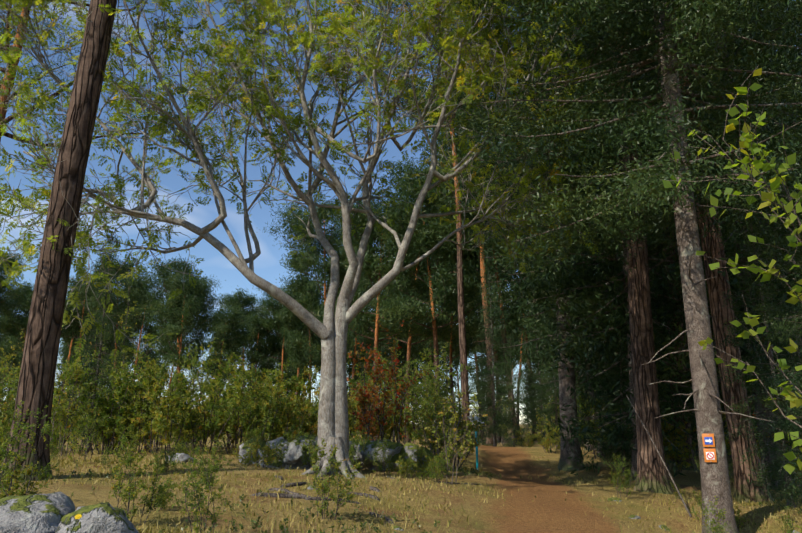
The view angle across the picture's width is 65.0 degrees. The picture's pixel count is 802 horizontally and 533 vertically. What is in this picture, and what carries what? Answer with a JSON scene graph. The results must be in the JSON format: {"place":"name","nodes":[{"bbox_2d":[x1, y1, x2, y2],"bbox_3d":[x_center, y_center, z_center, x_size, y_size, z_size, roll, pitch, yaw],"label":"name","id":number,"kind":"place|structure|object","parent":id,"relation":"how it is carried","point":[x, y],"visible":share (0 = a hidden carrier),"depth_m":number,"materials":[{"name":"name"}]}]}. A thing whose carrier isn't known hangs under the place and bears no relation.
{"place":"outdoors","nodes":[
{"label":"outdoors","id":0,"kind":"place"},
{"bbox_2d":[0,424,801,532],"bbox_3d":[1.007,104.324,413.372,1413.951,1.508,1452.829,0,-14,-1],"label":"terrain","id":1,"kind":"structure","parent":0,"point":[519,511],"depth_m":6.81,"materials":[{"name":"brown soil"}]},
{"bbox_2d":[0,386,12,436],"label":"shrub","id":2,"kind":"object","parent":1,"relation":"on","point":[3,411],"visible":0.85,"depth_m":11.05,"materials":[{"name":"green plant"}]},
{"bbox_2d":[0,367,19,443],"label":"shrub","id":3,"kind":"object","parent":1,"relation":"on","point":[12,385],"visible":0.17,"depth_m":16.12,"materials":[{"name":"green plant"}]},
{"bbox_2d":[0,249,32,334],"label":"pine tree","id":4,"kind":"object","parent":1,"relation":"on","point":[5,303],"visible":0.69,"depth_m":64.01,"materials":[{"name":"green plant"}]},
{"bbox_2d":[0,279,33,398],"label":"pine tree","id":5,"kind":"object","parent":1,"relation":"on","point":[12,329],"visible":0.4,"depth_m":73.95,"materials":[{"name":"green plant"}]},
{"bbox_2d":[0,454,49,498],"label":"shrub","id":6,"kind":"object","parent":1,"relation":"on","point":[15,481],"visible":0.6,"depth_m":4.21,"materials":[{"name":"green plant"}]},
{"bbox_2d":[0,400,61,495],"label":"shrub","id":7,"kind":"object","parent":1,"relation":"on","point":[17,445],"visible":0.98,"depth_m":4.01,"materials":[{"name":"green plant"}]},
{"bbox_2d":[1,0,116,480],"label":"pine tree","id":8,"kind":"object","parent":1,"relation":"on","point":[35,390],"visible":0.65,"depth_m":6.34,"materials":[{"name":"brown plant"}]},
{"bbox_2d":[50,348,107,455],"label":"shrub","id":9,"kind":"object","parent":1,"relation":"on","point":[62,411],"visible":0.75,"depth_m":10.87,"materials":[{"name":"green plant"}]},
{"bbox_2d":[65,404,108,462],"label":"shrub","id":10,"kind":"object","parent":1,"relation":"on","point":[91,422],"visible":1,"depth_m":7.61,"materials":[{"name":"green plant"}]},
{"bbox_2d":[51,343,122,451],"bbox_3d":[-6.681,2.838,13.294,1.394,2.425,1.426,8,-16,-28],"label":"shrub","id":11,"kind":"object","parent":1,"relation":"on","point":[77,394],"visible":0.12,"depth_m":13.19,"materials":[{"name":"green plant"}]},
{"bbox_2d":[60,275,120,400],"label":"pine tree","id":12,"kind":"object","parent":1,"relation":"on","point":[72,328],"visible":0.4,"depth_m":67.64,"materials":[{"name":"green plant"}]},
{"bbox_2d":[0,0,187,197],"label":"pine tree","id":13,"kind":"object","parent":1,"relation":"on","point":[3,111],"visible":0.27,"depth_m":15.10,"materials":[{"name":"green plant"}]},
{"bbox_2d":[60,233,134,452],"bbox_3d":[-6.060,1.517,12.723,1.391,4.616,1.566,12,-17,-41],"label":"young spruce tree","id":14,"kind":"object","parent":1,"relation":"on","point":[96,365],"visible":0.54,"depth_m":12.64,"materials":[{"name":"green plant"}]},
{"bbox_2d":[78,267,159,387],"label":"pine tree","id":15,"kind":"object","parent":1,"relation":"on","point":[126,312],"visible":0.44,"depth_m":32.63,"materials":[{"name":"green plant"}]},
{"bbox_2d":[82,253,159,387],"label":"pine tree","id":16,"kind":"object","parent":1,"relation":"on","point":[133,294],"visible":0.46,"depth_m":66.91,"materials":[{"name":"green plant"}]},
{"bbox_2d":[92,357,158,453],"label":"shrub","id":17,"kind":"object","parent":1,"relation":"on","point":[124,376],"visible":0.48,"depth_m":11.47,"materials":[{"name":"green plant"}]},
{"bbox_2d":[60,348,194,454],"bbox_3d":[-5.175,2.616,11.780,2.324,2.128,1.186,12,-19,-41],"label":"shrub","id":18,"kind":"object","parent":1,"relation":"on","point":[104,405],"visible":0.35,"depth_m":11.54,"materials":[{"name":"green plant"}]},
{"bbox_2d":[114,421,144,455],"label":"shrub","id":19,"kind":"object","parent":1,"relation":"on","point":[135,439],"visible":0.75,"depth_m":9.96,"materials":[{"name":"green plant"}]},
{"bbox_2d":[109,435,167,523],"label":"shrub","id":20,"kind":"object","parent":1,"relation":"on","point":[128,460],"visible":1,"depth_m":3.93,"materials":[{"name":"green plant"}]},
{"bbox_2d":[110,348,170,452],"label":"shrub","id":21,"kind":"object","parent":1,"relation":"on","point":[146,403],"visible":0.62,"depth_m":11.51,"materials":[{"name":"green plant"}]},
{"bbox_2d":[104,286,176,403],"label":"pine tree","id":22,"kind":"object","parent":1,"relation":"on","point":[138,327],"visible":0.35,"depth_m":77.14,"materials":[{"name":"green plant"}]},
{"bbox_2d":[152,476,181,510],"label":"shrub","id":23,"kind":"object","parent":1,"relation":"on","point":[165,494],"visible":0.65,"depth_m":4.54,"materials":[{"name":"green plant"}]},
{"bbox_2d":[130,377,209,453],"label":"shrub","id":24,"kind":"object","parent":1,"relation":"on","point":[159,413],"visible":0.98,"depth_m":10.53,"materials":[{"name":"green plant"}]},
{"bbox_2d":[157,323,193,390],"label":"pine tree","id":25,"kind":"object","parent":1,"relation":"on","point":[183,350],"visible":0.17,"depth_m":84.76,"materials":[{"name":"green plant"}]},
{"bbox_2d":[131,255,220,372],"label":"pine tree","id":26,"kind":"object","parent":1,"relation":"on","point":[178,266],"visible":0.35,"depth_m":63.95,"materials":[{"name":"green plant"}]},
{"bbox_2d":[141,269,227,383],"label":"pine tree","id":27,"kind":"object","parent":1,"relation":"on","point":[193,297],"visible":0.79,"depth_m":61.26,"materials":[{"name":"green plant"}]},
{"bbox_2d":[158,337,240,450],"bbox_3d":[-3.916,2.445,11.745,1.320,2.316,1.349,-4,-14,14],"label":"shrub","id":28,"kind":"object","parent":1,"relation":"on","point":[196,372],"visible":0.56,"depth_m":11.78,"materials":[{"name":"green plant"}]},
{"bbox_2d":[171,439,232,532],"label":"shrub","id":29,"kind":"object","parent":1,"relation":"on","point":[197,490],"visible":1,"depth_m":3.56,"materials":[{"name":"green plant"}]},
{"bbox_2d":[165,377,247,452],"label":"shrub","id":30,"kind":"object","parent":1,"relation":"on","point":[193,415],"visible":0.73,"depth_m":10.93,"materials":[{"name":"green plant"}]},
{"bbox_2d":[180,362,248,449],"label":"shrub","id":31,"kind":"object","parent":1,"relation":"on","point":[214,381],"visible":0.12,"depth_m":13.68,"materials":[{"name":"green plant"}]},
{"bbox_2d":[184,304,257,380],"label":"pine tree","id":32,"kind":"object","parent":1,"relation":"on","point":[224,326],"visible":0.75,"depth_m":77.69,"materials":[{"name":"green plant"}]},
{"bbox_2d":[201,364,274,448],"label":"shrub","id":33,"kind":"object","parent":1,"relation":"on","point":[225,394],"visible":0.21,"depth_m":13.52,"materials":[{"name":"green plant"}]},
{"bbox_2d":[210,338,266,446],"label":"shrub","id":34,"kind":"object","parent":1,"relation":"on","point":[223,364],"visible":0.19,"depth_m":17.33,"materials":[{"name":"green plant"}]},
{"bbox_2d":[210,354,279,453],"bbox_3d":[-2.944,2.504,11.316,1.142,2.003,1.309,15,-21,-41],"label":"shrub","id":35,"kind":"object","parent":1,"relation":"on","point":[248,375],"visible":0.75,"depth_m":11.23,"materials":[{"name":"green plant"}]},
{"bbox_2d":[216,287,273,390],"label":"pine tree","id":36,"kind":"object","parent":1,"relation":"on","point":[243,300],"visible":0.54,"depth_m":88.71,"materials":[{"name":"green plant"}]},
{"bbox_2d":[230,313,281,385],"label":"pine tree","id":37,"kind":"object","parent":1,"relation":"on","point":[256,335],"visible":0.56,"depth_m":82.70,"materials":[{"name":"green plant"}]},
{"bbox_2d":[247,436,278,467],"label":"shrub","id":38,"kind":"object","parent":1,"relation":"on","point":[256,457],"visible":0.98,"depth_m":8.32,"materials":[{"name":"green plant"}]},
{"bbox_2d":[231,368,298,439],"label":"shrub","id":39,"kind":"object","parent":1,"relation":"on","point":[281,385],"visible":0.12,"depth_m":13.36,"materials":[{"name":"green plant"}]},
{"bbox_2d":[239,381,291,443],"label":"shrub","id":40,"kind":"object","parent":1,"relation":"on","point":[268,425],"visible":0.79,"depth_m":10.82,"materials":[{"name":"green plant"}]},
{"bbox_2d":[244,357,303,440],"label":"shrub","id":41,"kind":"object","parent":1,"relation":"on","point":[288,385],"visible":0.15,"depth_m":15.42,"materials":[{"name":"green plant"}]},
{"bbox_2d":[243,384,317,441],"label":"shrub","id":42,"kind":"object","parent":1,"relation":"on","point":[304,418],"visible":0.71,"depth_m":11.05,"materials":[{"name":"green plant"}]},
{"bbox_2d":[243,286,320,396],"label":"pine tree","id":43,"kind":"object","parent":1,"relation":"on","point":[271,323],"visible":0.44,"depth_m":80.55,"materials":[{"name":"green plant"}]},
{"bbox_2d":[252,396,318,440],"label":"shrub","id":44,"kind":"object","parent":1,"relation":"on","point":[311,410],"visible":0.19,"depth_m":11.54,"materials":[{"name":"green plant"}]},
{"bbox_2d":[265,327,316,395],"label":"shrub","id":45,"kind":"object","parent":1,"relation":"on","point":[289,375],"visible":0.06,"depth_m":89.77,"materials":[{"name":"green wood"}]},
{"bbox_2d":[262,293,322,394],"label":"pine tree","id":46,"kind":"object","parent":1,"relation":"on","point":[286,332],"visible":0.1,"depth_m":78.23,"materials":[{"name":"green plant"}]},
{"bbox_2d":[266,273,327,402],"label":"pine tree","id":47,"kind":"object","parent":1,"relation":"on","point":[300,352],"visible":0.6,"depth_m":69.75,"materials":[{"name":"green plant"}]},
{"bbox_2d":[0,0,620,478],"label":"rowan tree","id":48,"kind":"object","parent":1,"relation":"on","point":[330,330],"visible":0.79,"depth_m":8.15,"materials":[{"name":"green plant"}]},
{"bbox_2d":[263,196,375,344],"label":"pine tree","id":49,"kind":"object","parent":1,"relation":"on","point":[300,263],"visible":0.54,"depth_m":52.19,"materials":[{"name":"green plant"}]},
{"bbox_2d":[286,366,352,434],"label":"shrub","id":50,"kind":"object","parent":1,"relation":"on","point":[302,387],"visible":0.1,"depth_m":16.59,"materials":[{"name":"green plant"}]},
{"bbox_2d":[299,431,361,519],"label":"shrub","id":51,"kind":"object","parent":1,"relation":"on","point":[321,485],"visible":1,"depth_m":4.79,"materials":[{"name":"green plant"}]},
{"bbox_2d":[300,384,366,437],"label":"shrub","id":52,"kind":"object","parent":1,"relation":"on","point":[351,429],"visible":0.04,"depth_m":13.00,"materials":[{"name":"green plant"}]},
{"bbox_2d":[311,275,389,434],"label":"pine tree","id":53,"kind":"object","parent":1,"relation":"on","point":[354,356],"visible":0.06,"depth_m":58.33,"materials":[{"name":"green plant"}]},
{"bbox_2d":[349,428,371,470],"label":"shrub","id":54,"kind":"object","parent":1,"relation":"on","point":[354,450],"visible":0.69,"depth_m":8.23,"materials":[{"name":"green plant"}]},
{"bbox_2d":[250,475,481,524],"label":"fallen branches","id":55,"kind":"object","parent":1,"relation":"on","point":[295,495],"visible":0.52,"depth_m":5.73,"materials":[{"name":"grey wood"}]},
{"bbox_2d":[354,370,385,440],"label":"autumn shrub","id":56,"kind":"object","parent":1,"relation":"on","point":[360,427],"visible":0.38,"depth_m":13.07,"materials":[{"name":"red plant"}]},
{"bbox_2d":[309,185,444,440],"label":"pine tree","id":57,"kind":"object","parent":1,"relation":"on","point":[379,238],"visible":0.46,"depth_m":40.45,"materials":[{"name":"green plant"}]},
{"bbox_2d":[348,380,414,439],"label":"shrub","id":58,"kind":"object","parent":1,"relation":"on","point":[389,430],"visible":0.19,"depth_m":14.06,"materials":[{"name":"green plant"}]},
{"bbox_2d":[367,435,396,474],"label":"shrub","id":59,"kind":"object","parent":1,"relation":"on","point":[377,454],"visible":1,"depth_m":8.38,"materials":[{"name":"green plant"}]},
{"bbox_2d":[350,339,419,439],"bbox_3d":[-0.486,3.686,18.054,1.871,3.139,1.791,3,-14,-13],"label":"shrub","id":60,"kind":"object","parent":1,"relation":"on","point":[388,368],"visible":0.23,"depth_m":18.08,"materials":[{"name":"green plant"}]},
{"bbox_2d":[347,319,428,442],"bbox_3d":[-0.272,2.414,12.191,1.520,2.740,1.072,15,-20,-46],"label":"shrub","id":61,"kind":"object","parent":1,"relation":"on","point":[364,401],"visible":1,"depth_m":12.10,"materials":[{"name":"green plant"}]},
{"bbox_2d":[366,362,421,443],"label":"shrub","id":62,"kind":"object","parent":1,"relation":"on","point":[404,411],"visible":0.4,"depth_m":13.52,"materials":[{"name":"green plant"}]},
{"bbox_2d":[0,435,799,532],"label":"boulders","id":63,"kind":"object","parent":1,"relation":"on","point":[55,512],"visible":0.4,"depth_m":2.78,"materials":[{"name":"stone"}]},
{"bbox_2d":[1,460,801,532],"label":"grass","id":64,"kind":"structure","parent":1,"relation":"on","point":[472,471],"depth_m":4.77,"materials":[{"name":"green plant"}]},
{"bbox_2d":[363,264,442,436],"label":"pine tree","id":65,"kind":"object","parent":1,"relation":"on","point":[386,355],"depth_m":64.87,"materials":[{"name":"green plant"}]},
{"bbox_2d":[351,214,479,442],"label":"pine tree","id":66,"kind":"object","parent":1,"relation":"on","point":[427,333],"visible":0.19,"depth_m":46.55,"materials":[{"name":"green plant"}]},
{"bbox_2d":[331,0,517,442],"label":"pine tree","id":67,"kind":"object","parent":1,"relation":"on","point":[462,339],"visible":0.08,"depth_m":20.02,"materials":[{"name":"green plant"}]},
{"bbox_2d":[354,153,511,424],"bbox_3d":[1.775,1.647,38.237,9.260,18.843,8.097,-6,-15,23],"label":"pine tree","id":68,"kind":"object","parent":1,"relation":"on","point":[419,311],"visible":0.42,"depth_m":37.89,"materials":[{"name":"green plant"}]},
{"bbox_2d":[395,341,473,454],"bbox_3d":[0.779,3.007,13.986,1.671,2.718,1.621,-3,-15,12],"label":"shrub","id":69,"kind":"object","parent":1,"relation":"on","point":[439,372],"visible":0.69,"depth_m":13.89,"materials":[{"name":"green plant"}]},
{"bbox_2d":[426,453,446,482],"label":"shrub","id":70,"kind":"object","parent":1,"relation":"on","point":[433,476],"visible":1,"depth_m":7.81,"materials":[{"name":"green plant"}]},
{"bbox_2d":[410,370,472,467],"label":"shrub","id":71,"kind":"object","parent":1,"relation":"on","point":[447,416],"visible":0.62,"depth_m":10.51,"materials":[{"name":"green plant"}]},
{"bbox_2d":[413,396,488,468],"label":"shrub","id":72,"kind":"object","parent":1,"relation":"on","point":[475,427],"visible":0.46,"depth_m":10.67,"materials":[{"name":"green plant"}]},
{"bbox_2d":[414,250,492,394],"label":"pine tree","id":73,"kind":"object","parent":1,"relation":"on","point":[454,343],"visible":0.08,"depth_m":51.47,"materials":[{"name":"green plant"}]},
{"bbox_2d":[425,359,487,484],"bbox_3d":[0.670,2.023,7.916,0.758,1.669,0.642,0,-14,-1],"label":"shrub","id":74,"kind":"object","parent":1,"relation":"on","point":[454,418],"visible":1,"depth_m":7.88,"materials":[{"name":"green plant"}]},
{"bbox_2d":[384,75,533,445],"bbox_3d":[4.547,-0.522,36.105,11.071,22.083,9.440,-5,-15,19],"label":"pine tree","id":75,"kind":"object","parent":1,"relation":"on","point":[441,236],"visible":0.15,"depth_m":36.11,"materials":[{"name":"green plant"}]},
{"bbox_2d":[424,293,524,437],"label":"pine tree","id":76,"kind":"object","parent":1,"relation":"on","point":[474,355],"visible":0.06,"depth_m":59.59,"materials":[{"name":"green plant"}]},
{"bbox_2d":[470,360,492,445],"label":"shrub","id":77,"kind":"object","parent":1,"relation":"on","point":[481,441],"visible":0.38,"depth_m":32.84,"materials":[{"name":"green plant"}]},
{"bbox_2d":[433,215,538,442],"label":"pine tree","id":78,"kind":"object","parent":1,"relation":"on","point":[474,327],"visible":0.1,"depth_m":43.35,"materials":[{"name":"green plant"}]},
{"bbox_2d":[441,152,546,444],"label":"pine tree","id":79,"kind":"object","parent":1,"relation":"on","point":[470,254],"depth_m":41.36,"materials":[{"name":"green plant"}]},
{"bbox_2d":[468,258,527,445],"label":"young spruce tree","id":80,"kind":"object","parent":1,"relation":"on","point":[487,403],"visible":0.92,"depth_m":25.52,"materials":[{"name":"green plant"}]},
{"bbox_2d":[495,335,533,446],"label":"young spruce tree","id":81,"kind":"object","parent":1,"relation":"on","point":[513,433],"visible":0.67,"depth_m":29.15,"materials":[{"name":"green plant"}]},
{"bbox_2d":[514,343,539,446],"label":"young spruce tree","id":82,"kind":"object","parent":1,"relation":"on","point":[524,413],"visible":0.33,"depth_m":35.23,"materials":[{"name":"green plant"}]},
{"bbox_2d":[516,291,558,447],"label":"young spruce tree","id":83,"kind":"object","parent":1,"relation":"on","point":[533,394],"visible":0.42,"depth_m":27.45,"materials":[{"name":"green plant"}]},
{"bbox_2d":[408,0,675,471],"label":"spruce tree","id":84,"kind":"object","parent":1,"relation":"on","point":[565,462],"visible":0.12,"depth_m":14.03,"materials":[{"name":"green plant"}]},
{"bbox_2d":[533,422,559,452],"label":"shrub","id":85,"kind":"object","parent":1,"relation":"on","point":[548,440],"visible":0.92,"depth_m":16.68,"materials":[{"name":"green plant"}]},
{"bbox_2d":[531,297,577,449],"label":"young spruce tree","id":86,"kind":"object","parent":1,"relation":"on","point":[551,412],"visible":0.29,"depth_m":19.35,"materials":[{"name":"green plant"}]},
{"bbox_2d":[536,179,624,455],"bbox_3d":[4.973,0.949,17.218,2.914,8.588,2.588,-3,-14,4],"label":"young spruce tree","id":87,"kind":"object","parent":1,"relation":"on","point":[589,392],"visible":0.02,"depth_m":16.60,"materials":[{"name":"green plant"}]},
{"bbox_2d":[486,21,702,452],"bbox_3d":[6.199,-4.826,20.429,6.605,21.922,7.438,12,-18,-42],"label":"spruce tree","id":88,"kind":"object","parent":1,"relation":"on","point":[535,305],"visible":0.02,"depth_m":19.46,"materials":[{"name":"green plant"}]},
{"bbox_2d":[577,393,614,458],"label":"shrub","id":89,"kind":"object","parent":1,"relation":"on","point":[580,407],"visible":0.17,"depth_m":15.12,"materials":[{"name":"green plant"}]},
{"bbox_2d":[586,295,632,475],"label":"young spruce tree","id":90,"kind":"object","parent":1,"relation":"on","point":[623,453],"visible":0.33,"depth_m":12.59,"materials":[{"name":"green plant"}]},
{"bbox_2d":[427,0,801,532],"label":"spruce tree","id":91,"kind":"object","parent":1,"relation":"on","point":[701,18],"visible":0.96,"depth_m":7.31,"materials":[{"name":"green plant"}]},
{"bbox_2d":[702,434,716,461],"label":"trail signs","id":92,"kind":"object","parent":91,"relation":"attached to","point":[708,440],"visible":0.98,"depth_m":6.52,"materials":[{"name":"orange plastic"}]},
{"bbox_2d":[603,452,637,497],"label":"shrub","id":93,"kind":"object","parent":1,"relation":"on","point":[621,464],"visible":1,"depth_m":8.38,"materials":[{"name":"green plant"}]},
{"bbox_2d":[476,2,766,470],"bbox_3d":[6.980,-4.479,16.349,10.124,19.491,10.957,5,-15,-18],"label":"pine tree","id":94,"kind":"object","parent":1,"relation":"on","point":[693,467],"depth_m":14.17,"materials":[{"name":"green plant"}]},
{"bbox_2d":[595,262,663,461],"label":"young spruce tree","id":95,"kind":"object","parent":1,"relation":"on","point":[630,452],"visible":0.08,"depth_m":14.68,"materials":[{"name":"green plant"}]},
{"bbox_2d":[589,29,673,494],"bbox_3d":[3.994,-6.755,12.990,8.518,22.278,8.902,7,-15,-25],"label":"pine tree","id":96,"kind":"object","parent":1,"relation":"on","point":[652,475],"visible":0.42,"depth_m":10.20,"materials":[{"name":"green plant"}]},
{"bbox_2d":[487,1,798,480],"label":"spruce tree","id":97,"kind":"object","parent":1,"relation":"on","point":[663,387],"visible":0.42,"depth_m":12.20,"materials":[{"name":"green plant"}]},
{"bbox_2d":[547,0,801,489],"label":"spruce tree","id":98,"kind":"object","parent":1,"relation":"on","point":[665,287],"visible":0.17,"depth_m":10.45,"materials":[{"name":"green plant"}]},
{"bbox_2d":[661,413,696,474],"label":"shrub","id":99,"kind":"object","parent":1,"relation":"on","point":[677,456],"visible":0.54,"depth_m":12.22,"materials":[{"name":"green plant"}]},
{"bbox_2d":[571,0,801,483],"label":"spruce tree","id":100,"kind":"object","parent":1,"relation":"on","point":[726,215],"visible":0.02,"depth_m":11.94,"materials":[{"name":"green plant"}]},
{"bbox_2d":[599,46,801,459],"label":"spruce tree","id":101,"kind":"object","parent":1,"relation":"on","point":[661,347],"depth_m":15.70,"materials":[{"name":"green plant"}]},
{"bbox_2d":[690,496,728,532],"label":"shrub","id":102,"kind":"object","parent":1,"relation":"on","point":[713,521],"visible":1,"depth_m":5.67,"materials":[{"name":"green plant"}]},
{"bbox_2d":[671,14,772,502],"bbox_3d":[4.907,-6.745,12.265,9.376,21.999,6.805,-7,-16,27],"label":"leaning pine tree","id":103,"kind":"object","parent":1,"relation":"on","point":[720,318],"visible":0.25,"depth_m":9.25,"materials":[{"name":"brown plant"}]},
{"bbox_2d":[661,65,801,474],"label":"leafy branch","id":104,"kind":"object","parent":1,"relation":"on","point":[753,147],"visible":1,"depth_m":5.11,"materials":[{"name":"green plant"}]},
{"bbox_2d":[714,193,801,509],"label":"young spruce tree","id":105,"kind":"object","parent":1,"relation":"on","point":[788,490],"visible":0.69,"depth_m":8.32,"materials":[{"name":"green plant"}]},
{"bbox_2d":[750,197,801,507],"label":"young spruce tree","id":106,"kind":"object","parent":1,"relation":"on","point":[800,347],"visible":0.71,"depth_m":7.08,"materials":[{"name":"green plant"}]},
{"bbox_2d":[0,0,801,423],"label":"sky","id":107,"kind":"structure","parent":0,"point":[267,266],"materials":[{"name":"blue"}]},
{"bbox_2d":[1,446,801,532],"bbox_3d":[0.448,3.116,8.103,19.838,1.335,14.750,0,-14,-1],"label":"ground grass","id":108,"kind":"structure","parent":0,"point":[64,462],"depth_m":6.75,"materials":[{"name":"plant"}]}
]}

